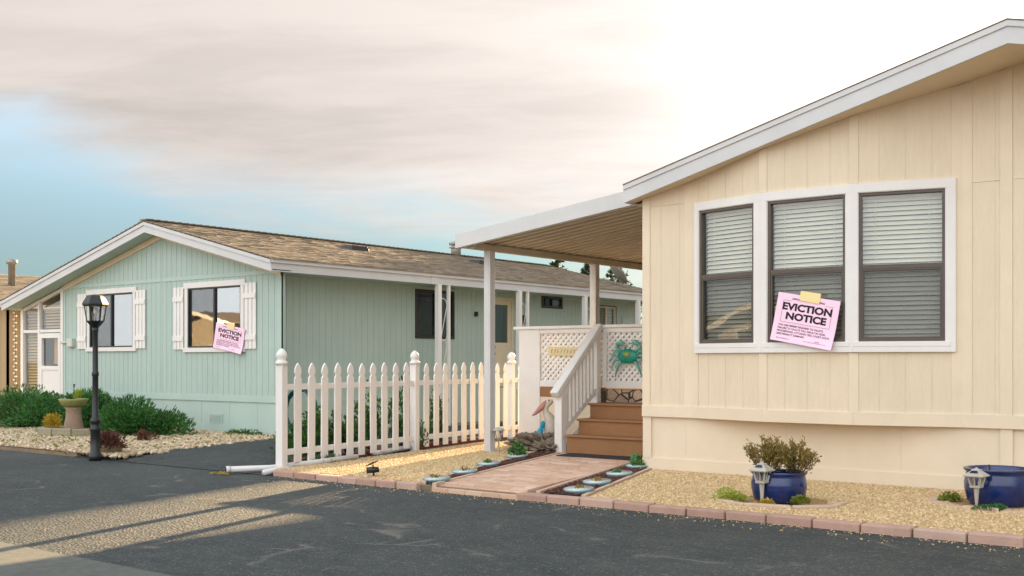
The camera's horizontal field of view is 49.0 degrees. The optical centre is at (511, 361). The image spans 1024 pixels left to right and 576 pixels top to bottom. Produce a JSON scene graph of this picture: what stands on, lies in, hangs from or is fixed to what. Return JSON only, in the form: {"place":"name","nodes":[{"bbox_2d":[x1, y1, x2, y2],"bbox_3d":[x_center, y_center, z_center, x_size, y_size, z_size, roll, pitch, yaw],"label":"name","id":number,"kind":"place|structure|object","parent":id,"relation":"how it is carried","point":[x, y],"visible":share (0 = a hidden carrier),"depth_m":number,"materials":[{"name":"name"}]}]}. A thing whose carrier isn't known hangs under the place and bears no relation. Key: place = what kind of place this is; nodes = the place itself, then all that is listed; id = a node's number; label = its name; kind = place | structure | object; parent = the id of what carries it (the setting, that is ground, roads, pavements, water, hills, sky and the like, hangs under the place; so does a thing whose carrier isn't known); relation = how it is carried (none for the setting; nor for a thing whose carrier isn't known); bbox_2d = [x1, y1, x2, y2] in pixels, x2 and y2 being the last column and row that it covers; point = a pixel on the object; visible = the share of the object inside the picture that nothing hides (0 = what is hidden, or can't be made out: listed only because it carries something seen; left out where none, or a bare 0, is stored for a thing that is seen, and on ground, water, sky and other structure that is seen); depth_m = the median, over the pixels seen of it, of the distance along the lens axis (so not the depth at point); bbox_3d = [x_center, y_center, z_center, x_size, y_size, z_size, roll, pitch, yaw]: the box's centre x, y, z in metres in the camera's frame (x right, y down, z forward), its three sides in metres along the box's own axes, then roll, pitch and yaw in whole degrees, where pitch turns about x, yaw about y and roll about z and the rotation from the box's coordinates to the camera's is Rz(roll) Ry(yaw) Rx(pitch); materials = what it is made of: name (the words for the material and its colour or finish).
{"place":"outdoors","nodes":[
{"label":"outdoors","id":0,"kind":"place"},
{"bbox_2d":[0,259,59,404],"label":"tan house","id":1,"kind":"structure","parent":0,"point":[11,282],"depth_m":27.66,"materials":[{"name":"brown wood"}]},
{"bbox_2d":[74,422,517,474],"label":"driveway","id":2,"kind":"structure","parent":0,"point":[220,457],"depth_m":15.03,"materials":[{"name":"grey asphalt"}]},
{"bbox_2d":[269,420,320,456],"bbox_3d":[-2.700,1.006,14.251,0.681,0.558,0.614,0,0,38],"label":"leafy shrub","id":3,"kind":"object","parent":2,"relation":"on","point":[304,439],"visible":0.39,"depth_m":14.19,"materials":[{"name":"green plant"}]},
{"bbox_2d":[289,454,346,462],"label":"ground ivy","id":4,"kind":"object","parent":2,"relation":"on","point":[318,456],"visible":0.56,"depth_m":13.82,"materials":[{"name":"green plant"}]},
{"bbox_2d":[302,398,333,455],"bbox_3d":[-2.539,0.863,14.616,0.683,0.777,0.587,0,0,38],"label":"leafy shrub","id":5,"kind":"object","parent":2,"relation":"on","point":[318,423],"visible":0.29,"depth_m":14.54,"materials":[{"name":"green plant"}]},
{"bbox_2d":[328,410,367,452],"bbox_3d":[-2.293,0.940,14.981,0.662,0.630,0.668,0,0,38],"label":"leafy shrub","id":6,"kind":"object","parent":2,"relation":"on","point":[343,431],"visible":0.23,"depth_m":14.91,"materials":[{"name":"green plant"}]},
{"bbox_2d":[342,379,389,448],"bbox_3d":[-2.036,0.745,15.469,0.744,1.012,0.561,0,0,4],"label":"leafy shrub","id":7,"kind":"object","parent":2,"relation":"on","point":[367,423],"visible":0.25,"depth_m":15.38,"materials":[{"name":"green plant"}]},
{"bbox_2d":[275,348,518,466],"bbox_3d":[-1.163,0.573,16.043,0.148,1.455,6.634,0,0,28],"label":"picket fence","id":8,"kind":"object","parent":2,"relation":"on","point":[508,380],"visible":0.82,"depth_m":14.99,"materials":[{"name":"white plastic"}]},
{"bbox_2d":[419,418,428,448],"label":"ivy sprig","id":9,"kind":"object","parent":8,"relation":"attached to","point":[421,435],"visible":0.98,"depth_m":15.77,"materials":[{"name":"green plant"}]},
{"bbox_2d":[379,376,420,445],"bbox_3d":[-1.598,0.723,16.204,0.598,1.063,0.691,0,0,38],"label":"leafy shrub","id":10,"kind":"object","parent":2,"relation":"on","point":[400,416],"visible":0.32,"depth_m":16.16,"materials":[{"name":"green plant"}]},
{"bbox_2d":[291,433,516,461],"bbox_3d":[-1.235,1.233,16.160,0.098,0.134,5.924,0,0,28],"label":"brick edging","id":11,"kind":"object","parent":2,"relation":"on","point":[367,452],"visible":0.17,"depth_m":16.38,"materials":[{"name":"brown brick"}]},
{"bbox_2d":[372,445,412,454],"bbox_3d":[-1.622,1.205,15.276,0.070,0.096,0.902,0,0,29],"label":"water pipe","id":12,"kind":"object","parent":11,"relation":"on","point":[380,452],"visible":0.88,"depth_m":15.19,"materials":[{"name":"plastic"}]},
{"bbox_2d":[429,385,448,441],"bbox_3d":[-1.101,0.740,16.585,0.361,1.023,0.357,0,0,38],"label":"leafy shrub","id":13,"kind":"object","parent":2,"relation":"on","point":[440,419],"visible":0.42,"depth_m":16.57,"materials":[{"name":"green plant"}]},
{"bbox_2d":[500,360,565,421],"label":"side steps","id":14,"kind":"structure","parent":2,"relation":"on","point":[501,404],"depth_m":23.79,"materials":[{"name":"beige wood"}]},
{"bbox_2d":[288,389,318,431],"bbox_3d":[-3.431,0.841,18.222,0.636,0.818,0.129,0,0,23],"label":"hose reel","id":15,"kind":"object","parent":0,"point":[290,394],"visible":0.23,"depth_m":18.25,"materials":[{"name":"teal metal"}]},
{"bbox_2d":[0,219,641,434],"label":"mint house","id":16,"kind":"structure","parent":0,"point":[172,292],"depth_m":21.32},
{"bbox_2d":[13,309,16,392],"bbox_3d":[-10.652,-0.150,24.046,0.116,2.200,0.056,0,0,38],"label":"chain","id":17,"kind":"object","parent":16,"relation":"hanging from","point":[15,349],"visible":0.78,"depth_m":24.05,"materials":[{"name":"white metal"}]},
{"bbox_2d":[85,287,136,351],"bbox_3d":[-7.785,-0.815,22.039,1.730,1.230,0.260,0,0,38],"label":"window","id":18,"kind":"structure","parent":16,"relation":"in","point":[117,332],"depth_m":22.11,"materials":[{"name":"white glass"}]},
{"bbox_2d":[183,279,245,351],"bbox_3d":[-5.243,-0.800,20.046,1.750,1.260,0.260,0,0,38],"label":"window","id":19,"kind":"structure","parent":16,"relation":"in","point":[208,303],"depth_m":20.30,"materials":[{"name":"white paint"}]},
{"bbox_2d":[213,322,244,353],"bbox_3d":[-4.950,-0.410,19.617,0.861,0.566,0.045,0,0,39],"label":"eviction notice","id":20,"kind":"object","parent":16,"relation":"attached to","point":[229,337],"visible":1,"depth_m":19.62,"materials":[{"name":"pink paper"}]},
{"bbox_2d":[415,289,454,338],"bbox_3d":[-1.634,-0.950,22.712,0.240,0.980,1.170,0,0,38],"label":"window","id":21,"kind":"structure","parent":16,"relation":"in","point":[424,299],"depth_m":22.78,"materials":[{"name":"black glass"}]},
{"bbox_2d":[495,297,513,385],"bbox_3d":[-0.280,-0.430,24.390,0.260,1.920,0.800,0,0,38],"label":"side door","id":22,"kind":"structure","parent":16,"relation":"in","point":[502,350],"depth_m":24.54,"materials":[{"name":"paint"}]},
{"bbox_2d":[541,296,562,308],"bbox_3d":[0.841,-1.360,25.868,0.240,0.280,0.810,0,0,38],"label":"window","id":23,"kind":"structure","parent":16,"relation":"in","point":[551,302],"depth_m":25.95,"materials":[{"name":"black glass"}]},
{"bbox_2d":[599,305,616,331],"bbox_3d":[2.235,-0.925,27.646,0.240,0.910,0.890,0,0,38],"label":"window","id":24,"kind":"structure","parent":16,"relation":"in","point":[607,314],"depth_m":27.79,"materials":[{"name":"brown metal"}]},
{"bbox_2d":[610,266,627,284],"bbox_3d":[2.670,-2.176,28.219,0.542,0.653,0.489,0,0,38],"label":"satellite dish","id":25,"kind":"object","parent":16,"relation":"on","point":[619,274],"visible":0.88,"depth_m":28.12,"materials":[{"name":"grey metal"}]},
{"bbox_2d":[0,421,967,541],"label":"lot ground","id":26,"kind":"structure","parent":0,"point":[427,487],"depth_m":15.62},
{"bbox_2d":[0,424,275,459],"bbox_3d":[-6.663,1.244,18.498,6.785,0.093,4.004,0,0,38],"label":"pale gravel","id":27,"kind":"structure","parent":26,"relation":"on","point":[70,446],"depth_m":17.42,"materials":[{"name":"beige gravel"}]},
{"bbox_2d":[0,382,65,428],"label":"juniper bush","id":28,"kind":"object","parent":27,"relation":"on","point":[19,409],"visible":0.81,"depth_m":21.24,"materials":[{"name":"green plant"}]},
{"bbox_2d":[42,412,62,427],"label":"yellow bush","id":29,"kind":"object","parent":27,"relation":"on","point":[51,420],"visible":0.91,"depth_m":18.86,"materials":[{"name":"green plant"}]},
{"bbox_2d":[37,426,89,436],"bbox_3d":[-7.595,1.196,18.811,0.613,0.189,1.202,0,0,-40],"label":"stone ring","id":30,"kind":"object","parent":27,"relation":"on","point":[58,431],"visible":0.51,"depth_m":18.47,"materials":[{"name":"beige stone"}]},
{"bbox_2d":[58,384,88,429],"bbox_3d":[-7.585,0.819,19.417,0.500,0.862,0.500,0,0,38],"label":"pedestal planter","id":31,"kind":"object","parent":27,"relation":"on","point":[73,404],"visible":0.98,"depth_m":19.30,"materials":[{"name":"stone"}]},
{"bbox_2d":[56,386,114,428],"bbox_3d":[-7.856,0.873,20.885,1.448,0.851,1.348,0,0,38],"label":"juniper bush","id":32,"kind":"object","parent":27,"relation":"on","point":[86,409],"visible":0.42,"depth_m":20.66,"materials":[{"name":"green plant"}]},
{"bbox_2d":[88,429,128,452],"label":"shrub","id":33,"kind":"object","parent":27,"relation":"on","point":[111,441],"visible":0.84,"depth_m":15.13,"materials":[{"name":"red plant"}]},
{"bbox_2d":[89,392,195,435],"bbox_3d":[-6.239,0.904,19.032,2.115,0.782,1.531,0,0,38],"label":"juniper bush","id":34,"kind":"object","parent":27,"relation":"on","point":[124,416],"visible":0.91,"depth_m":18.77,"materials":[{"name":"green plant"}]},
{"bbox_2d":[133,428,159,440],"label":"red shrub","id":35,"kind":"object","parent":27,"relation":"on","point":[142,434],"visible":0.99,"depth_m":17.51,"materials":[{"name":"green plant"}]},
{"bbox_2d":[225,428,263,434],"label":"weed","id":36,"kind":"object","parent":27,"relation":"on","point":[247,432],"visible":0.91,"depth_m":18.95,"materials":[{"name":"green plant"}]},
{"bbox_2d":[423,473,450,483],"bbox_3d":[-0.782,1.226,11.643,0.292,0.136,0.292,0,0,38],"label":"planter bowl","id":37,"kind":"object","parent":26,"relation":"on","point":[436,478],"visible":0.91,"depth_m":11.60,"materials":[{"name":"ceramic"}]},
{"bbox_2d":[451,465,476,474],"bbox_3d":[-0.527,1.220,12.422,0.292,0.147,0.292,0,0,38],"label":"planter bowl","id":38,"kind":"object","parent":26,"relation":"on","point":[465,471],"visible":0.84,"depth_m":12.37,"materials":[{"name":"ceramic"}]},
{"bbox_2d":[506,439,527,457],"bbox_3d":[0.077,1.145,14.456,0.313,0.297,0.298,0,0,38],"label":"planter bowl","id":39,"kind":"object","parent":26,"relation":"on","point":[518,449],"visible":0.95,"depth_m":14.41,"materials":[{"name":"ceramic"}]},
{"bbox_2d":[432,453,628,499],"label":"paver walkway","id":40,"kind":"structure","parent":26,"relation":"on","point":[540,473],"depth_m":12.11,"materials":[{"name":"pink stone"}]},
{"bbox_2d":[556,453,630,460],"bbox_3d":[1.324,1.232,14.395,1.720,0.012,0.430,0,0,38],"label":"door mat","id":41,"kind":"object","parent":40,"relation":"on","point":[597,456],"depth_m":14.50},
{"bbox_2d":[422,451,651,496],"bbox_3d":[0.564,1.276,12.863,2.037,0.100,4.760,0,0,18],"label":"concrete edging","id":42,"kind":"object","parent":26,"relation":"on","point":[593,492],"visible":0.37,"depth_m":11.98,"materials":[{"name":"concrete"}]},
{"bbox_2d":[455,192,641,451],"bbox_3d":[2.270,-0.411,16.703,3.000,3.362,6.090,0,0,38],"label":"patio cover","id":43,"kind":"object","parent":26,"relation":"on","point":[603,231],"visible":0.46,"depth_m":15.46,"materials":[{"name":"metal"}]},
{"bbox_2d":[549,260,567,269],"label":"pine tree","id":44,"kind":"object","parent":26,"relation":"on","point":[553,264],"visible":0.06,"depth_m":73.84,"materials":[{"name":"green plant"}]},
{"bbox_2d":[550,324,602,452],"bbox_3d":[0.907,0.357,15.580,0.130,1.787,1.127,0,0,38],"label":"stair railing","id":45,"kind":"object","parent":26,"relation":"on","point":[575,390],"visible":0.89,"depth_m":15.56,"materials":[{"name":"white paint"}]},
{"bbox_2d":[513,324,641,442],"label":"porch deck","id":46,"kind":"structure","parent":26,"relation":"on","point":[537,382],"depth_m":16.56,"materials":[{"name":"white wood"}]},
{"bbox_2d":[548,346,578,355],"bbox_3d":[0.769,-0.150,16.409,0.600,0.150,0.026,0,0,38],"label":"name board","id":47,"kind":"object","parent":46,"relation":"attached to","point":[564,351],"visible":0.85,"depth_m":16.42,"materials":[{"name":"yellow wood"}]},
{"bbox_2d":[609,339,641,376],"bbox_3d":[1.617,-0.046,15.675,0.641,0.533,0.104,0,0,38],"label":"crab ornament","id":48,"kind":"object","parent":46,"relation":"attached to","point":[629,355],"visible":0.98,"depth_m":15.64,"materials":[{"name":"green metal"}]},
{"bbox_2d":[580,263,589,274],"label":"pine tree","id":49,"kind":"object","parent":26,"relation":"on","point":[587,269],"visible":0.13,"depth_m":72.18,"materials":[{"name":"green plant"}]},
{"bbox_2d":[565,402,642,456],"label":"entry steps","id":50,"kind":"structure","parent":26,"relation":"on","point":[609,428],"depth_m":15.05,"materials":[{"name":"brown paint"}]},
{"bbox_2d":[602,268,641,317],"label":"pine tree","id":51,"kind":"object","parent":26,"relation":"on","point":[609,275],"visible":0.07,"depth_m":70.94,"materials":[{"name":"green plant"}]},
{"bbox_2d":[273,469,1023,547],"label":"brick kerb","id":52,"kind":"structure","parent":26,"relation":"on","point":[994,538],"depth_m":9.26,"materials":[{"name":"brick"}]},
{"bbox_2d":[716,495,847,508],"bbox_3d":[2.289,1.253,9.824,1.150,0.075,0.601,0,0,30],"label":"stone ring","id":53,"kind":"object","parent":26,"relation":"on","point":[838,504],"visible":0.49,"depth_m":9.55,"materials":[{"name":"stone"}]},
{"bbox_2d":[623,18,1023,489],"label":"cream house","id":54,"kind":"structure","parent":26,"relation":"on","point":[886,208],"depth_m":11.23,"materials":[{"name":"beige wood"}]},
{"bbox_2d":[695,203,755,347],"bbox_3d":[2.414,-0.940,12.290,0.260,1.580,0.880,0,0,-38],"label":"window","id":55,"kind":"structure","parent":54,"relation":"in","point":[725,234],"depth_m":12.36,"materials":[{"name":"white paint"}]},
{"bbox_2d":[770,291,840,350],"bbox_3d":[2.993,-0.418,11.474,0.754,0.616,0.046,0,0,39],"label":"eviction notice","id":56,"kind":"object","parent":54,"relation":"attached to","point":[805,318],"visible":1,"depth_m":11.48,"materials":[{"name":"pink paper"}]},
{"bbox_2d":[762,193,848,346],"bbox_3d":[3.082,-0.940,11.613,0.940,1.580,0.260,0,0,38],"label":"window","id":57,"kind":"structure","parent":54,"relation":"in","point":[806,235],"depth_m":11.63,"materials":[{"name":"white paint"}]},
{"bbox_2d":[853,187,950,346],"bbox_3d":[3.870,-0.940,11.133,0.905,1.580,0.260,0,0,24],"label":"window","id":58,"kind":"structure","parent":54,"relation":"in","point":[902,233],"depth_m":11.13,"materials":[{"name":"white paint"}]},
{"bbox_2d":[929,495,1023,512],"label":"stone ring","id":59,"kind":"object","parent":26,"relation":"on","point":[934,500],"visible":0.39,"depth_m":9.48,"materials":[{"name":"stone"}]},
{"label":"mulch bed","id":60,"kind":"structure","parent":26,"relation":"on","visible":0},
{"bbox_2d":[476,458,500,466],"bbox_3d":[-0.279,1.221,13.371,0.292,0.145,0.292,0,0,38],"label":"planter bowl","id":61,"kind":"object","parent":60,"relation":"on","point":[488,462],"visible":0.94,"depth_m":13.32,"materials":[{"name":"ceramic"}]},
{"bbox_2d":[427,452,645,495],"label":"bark mulch","id":62,"kind":"object","parent":60,"relation":"on","point":[538,454],"visible":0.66,"depth_m":12.33,"materials":[{"name":"brown wood"}]},
{"bbox_2d":[563,484,593,495],"bbox_3d":[0.633,1.224,10.661,0.292,0.138,0.292,0,0,38],"label":"planter bowl","id":63,"kind":"object","parent":62,"relation":"on","point":[578,488],"visible":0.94,"depth_m":10.61,"materials":[{"name":"ceramic"}]},
{"bbox_2d":[582,476,610,485],"bbox_3d":[0.858,1.222,11.336,0.292,0.142,0.292,0,0,38],"label":"planter bowl","id":64,"kind":"object","parent":62,"relation":"on","point":[595,480],"visible":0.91,"depth_m":11.29,"materials":[{"name":"ceramic"}]},
{"bbox_2d":[606,468,632,476],"bbox_3d":[1.162,1.222,12.178,0.292,0.144,0.292,0,0,38],"label":"planter bowl","id":65,"kind":"object","parent":62,"relation":"on","point":[617,472],"visible":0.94,"depth_m":12.14,"materials":[{"name":"ceramic"}]},
{"bbox_2d":[625,454,647,468],"bbox_3d":[1.468,1.183,13.104,0.292,0.222,0.296,0,0,38],"label":"planter bowl","id":66,"kind":"object","parent":62,"relation":"on","point":[636,460],"visible":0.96,"depth_m":13.04,"materials":[{"name":"ceramic"}]},
{"label":"gravel bed","id":67,"kind":"structure","parent":26,"relation":"on","visible":0},
{"bbox_2d":[276,441,531,481],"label":"gravel","id":68,"kind":"structure","parent":67,"relation":"on","point":[412,466],"depth_m":13.65,"materials":[{"name":"beige gravel"}]},
{"bbox_2d":[366,460,378,475],"bbox_3d":[-1.506,1.159,12.126,0.144,0.181,0.138,0,0,38],"label":"solar spotlight","id":69,"kind":"object","parent":68,"relation":"on","point":[373,470],"visible":0.96,"depth_m":12.10,"materials":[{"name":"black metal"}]},
{"bbox_2d":[492,427,504,451],"bbox_3d":[-0.185,1.075,15.419,0.180,0.350,0.180,0,0,38],"label":"path light","id":70,"kind":"object","parent":67,"relation":"on","point":[498,429],"visible":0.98,"depth_m":15.40,"materials":[{"name":"grey metal"}]},
{"bbox_2d":[503,431,566,452],"bbox_3d":[0.345,1.191,15.737,1.135,0.422,0.754,0,0,38],"label":"lava rock","id":71,"kind":"object","parent":67,"relation":"on","point":[539,442],"visible":0.56,"depth_m":15.56,"materials":[{"name":"beige stone"}]},
{"bbox_2d":[532,399,554,433],"bbox_3d":[0.484,0.881,15.904,0.405,0.700,0.228,0,0,3],"label":"pelican statue","id":72,"kind":"object","parent":71,"relation":"on","point":[547,424],"visible":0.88,"depth_m":15.85,"materials":[{"name":"white ceramic"}]},
{"bbox_2d":[0,450,1023,575],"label":"road","id":73,"kind":"structure","parent":0,"point":[174,520],"depth_m":8.46,"materials":[{"name":"black asphalt"}]},
{"bbox_2d":[0,542,171,575],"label":"gutter","id":74,"kind":"object","parent":73,"relation":"on","point":[16,560],"depth_m":7.18,"materials":[{"name":"concrete"}]},
{"bbox_2d":[82,294,108,460],"bbox_3d":[-5.516,0.210,14.860,0.328,2.200,0.286,0,0,38],"label":"lamp post","id":75,"kind":"object","parent":73,"relation":"on","point":[100,301],"visible":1,"depth_m":14.82,"materials":[{"name":"black metal"}]},
{"bbox_2d":[211,471,234,474],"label":"dry leaves","id":76,"kind":"object","parent":73,"relation":"on","point":[221,472],"visible":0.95,"depth_m":13.01,"materials":[{"name":"plant"}]},
{"bbox_2d":[225,454,358,474],"bbox_3d":[-2.578,1.241,13.578,0.521,0.132,1.847,0,0,38],"label":"drain pipe","id":77,"kind":"object","parent":73,"relation":"on","point":[267,469],"visible":0.91,"depth_m":13.16,"materials":[{"name":"plastic"}]},
{"bbox_2d":[0,0,1023,323],"label":"sky","id":78,"kind":"structure","parent":0,"point":[411,124],"materials":[{"name":"grey"}]},
{"bbox_2d":[267,477,1023,556],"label":"loose gravel","id":79,"kind":"structure","parent":0,"point":[688,517],"depth_m":9.23,"materials":[{"name":"beige gravel"}]},
{"bbox_2d":[590,469,1023,534],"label":"gravel","id":80,"kind":"structure","parent":0,"point":[885,504],"depth_m":10.06,"materials":[{"name":"beige gravel"}]},
{"bbox_2d":[709,486,749,501],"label":"creeping plant","id":81,"kind":"object","parent":80,"relation":"on","point":[735,496],"visible":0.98,"depth_m":10.01,"materials":[{"name":"green plant"}]},
{"bbox_2d":[749,461,774,499],"bbox_3d":[2.183,1.070,9.801,0.177,0.400,0.177,0,0,38],"label":"yard lantern","id":82,"kind":"object","parent":80,"relation":"on","point":[761,466],"visible":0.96,"depth_m":9.77,"materials":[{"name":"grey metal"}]},
{"bbox_2d":[754,497,775,503],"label":"creeping plant","id":83,"kind":"object","parent":80,"relation":"on","point":[766,500],"visible":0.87,"depth_m":9.71,"materials":[{"name":"yellow plant"}]},
{"bbox_2d":[742,434,821,504],"bbox_3d":[2.393,0.944,9.992,0.698,0.612,0.500,0,0,38],"label":"blue pot","id":84,"kind":"object","parent":80,"relation":"on","point":[782,486],"visible":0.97,"depth_m":9.88,"materials":[{"name":"ceramic"}]},
{"bbox_2d":[787,494,811,504],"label":"creeping plant","id":85,"kind":"object","parent":80,"relation":"on","point":[798,499],"visible":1,"depth_m":9.71,"materials":[{"name":"green plant"}]},
{"bbox_2d":[937,491,963,501],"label":"creeping plant","id":86,"kind":"object","parent":80,"relation":"on","point":[952,496],"visible":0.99,"depth_m":10.02,"materials":[{"name":"green plant"}]},
{"bbox_2d":[963,467,989,505],"bbox_3d":[3.962,1.085,9.575,0.171,0.369,0.171,0,0,43],"label":"yard lantern","id":87,"kind":"object","parent":80,"relation":"on","point":[979,474],"visible":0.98,"depth_m":9.55,"materials":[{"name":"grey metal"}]},
{"bbox_2d":[970,503,1007,511],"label":"creeping plant","id":88,"kind":"object","parent":80,"relation":"on","point":[997,505],"visible":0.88,"depth_m":9.35,"materials":[{"name":"green plant"}]},
{"bbox_2d":[963,464,1023,507],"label":"blue pot","id":89,"kind":"object","parent":80,"relation":"on","point":[1003,485],"visible":0.77,"depth_m":9.59,"materials":[{"name":"ceramic"}]}
]}

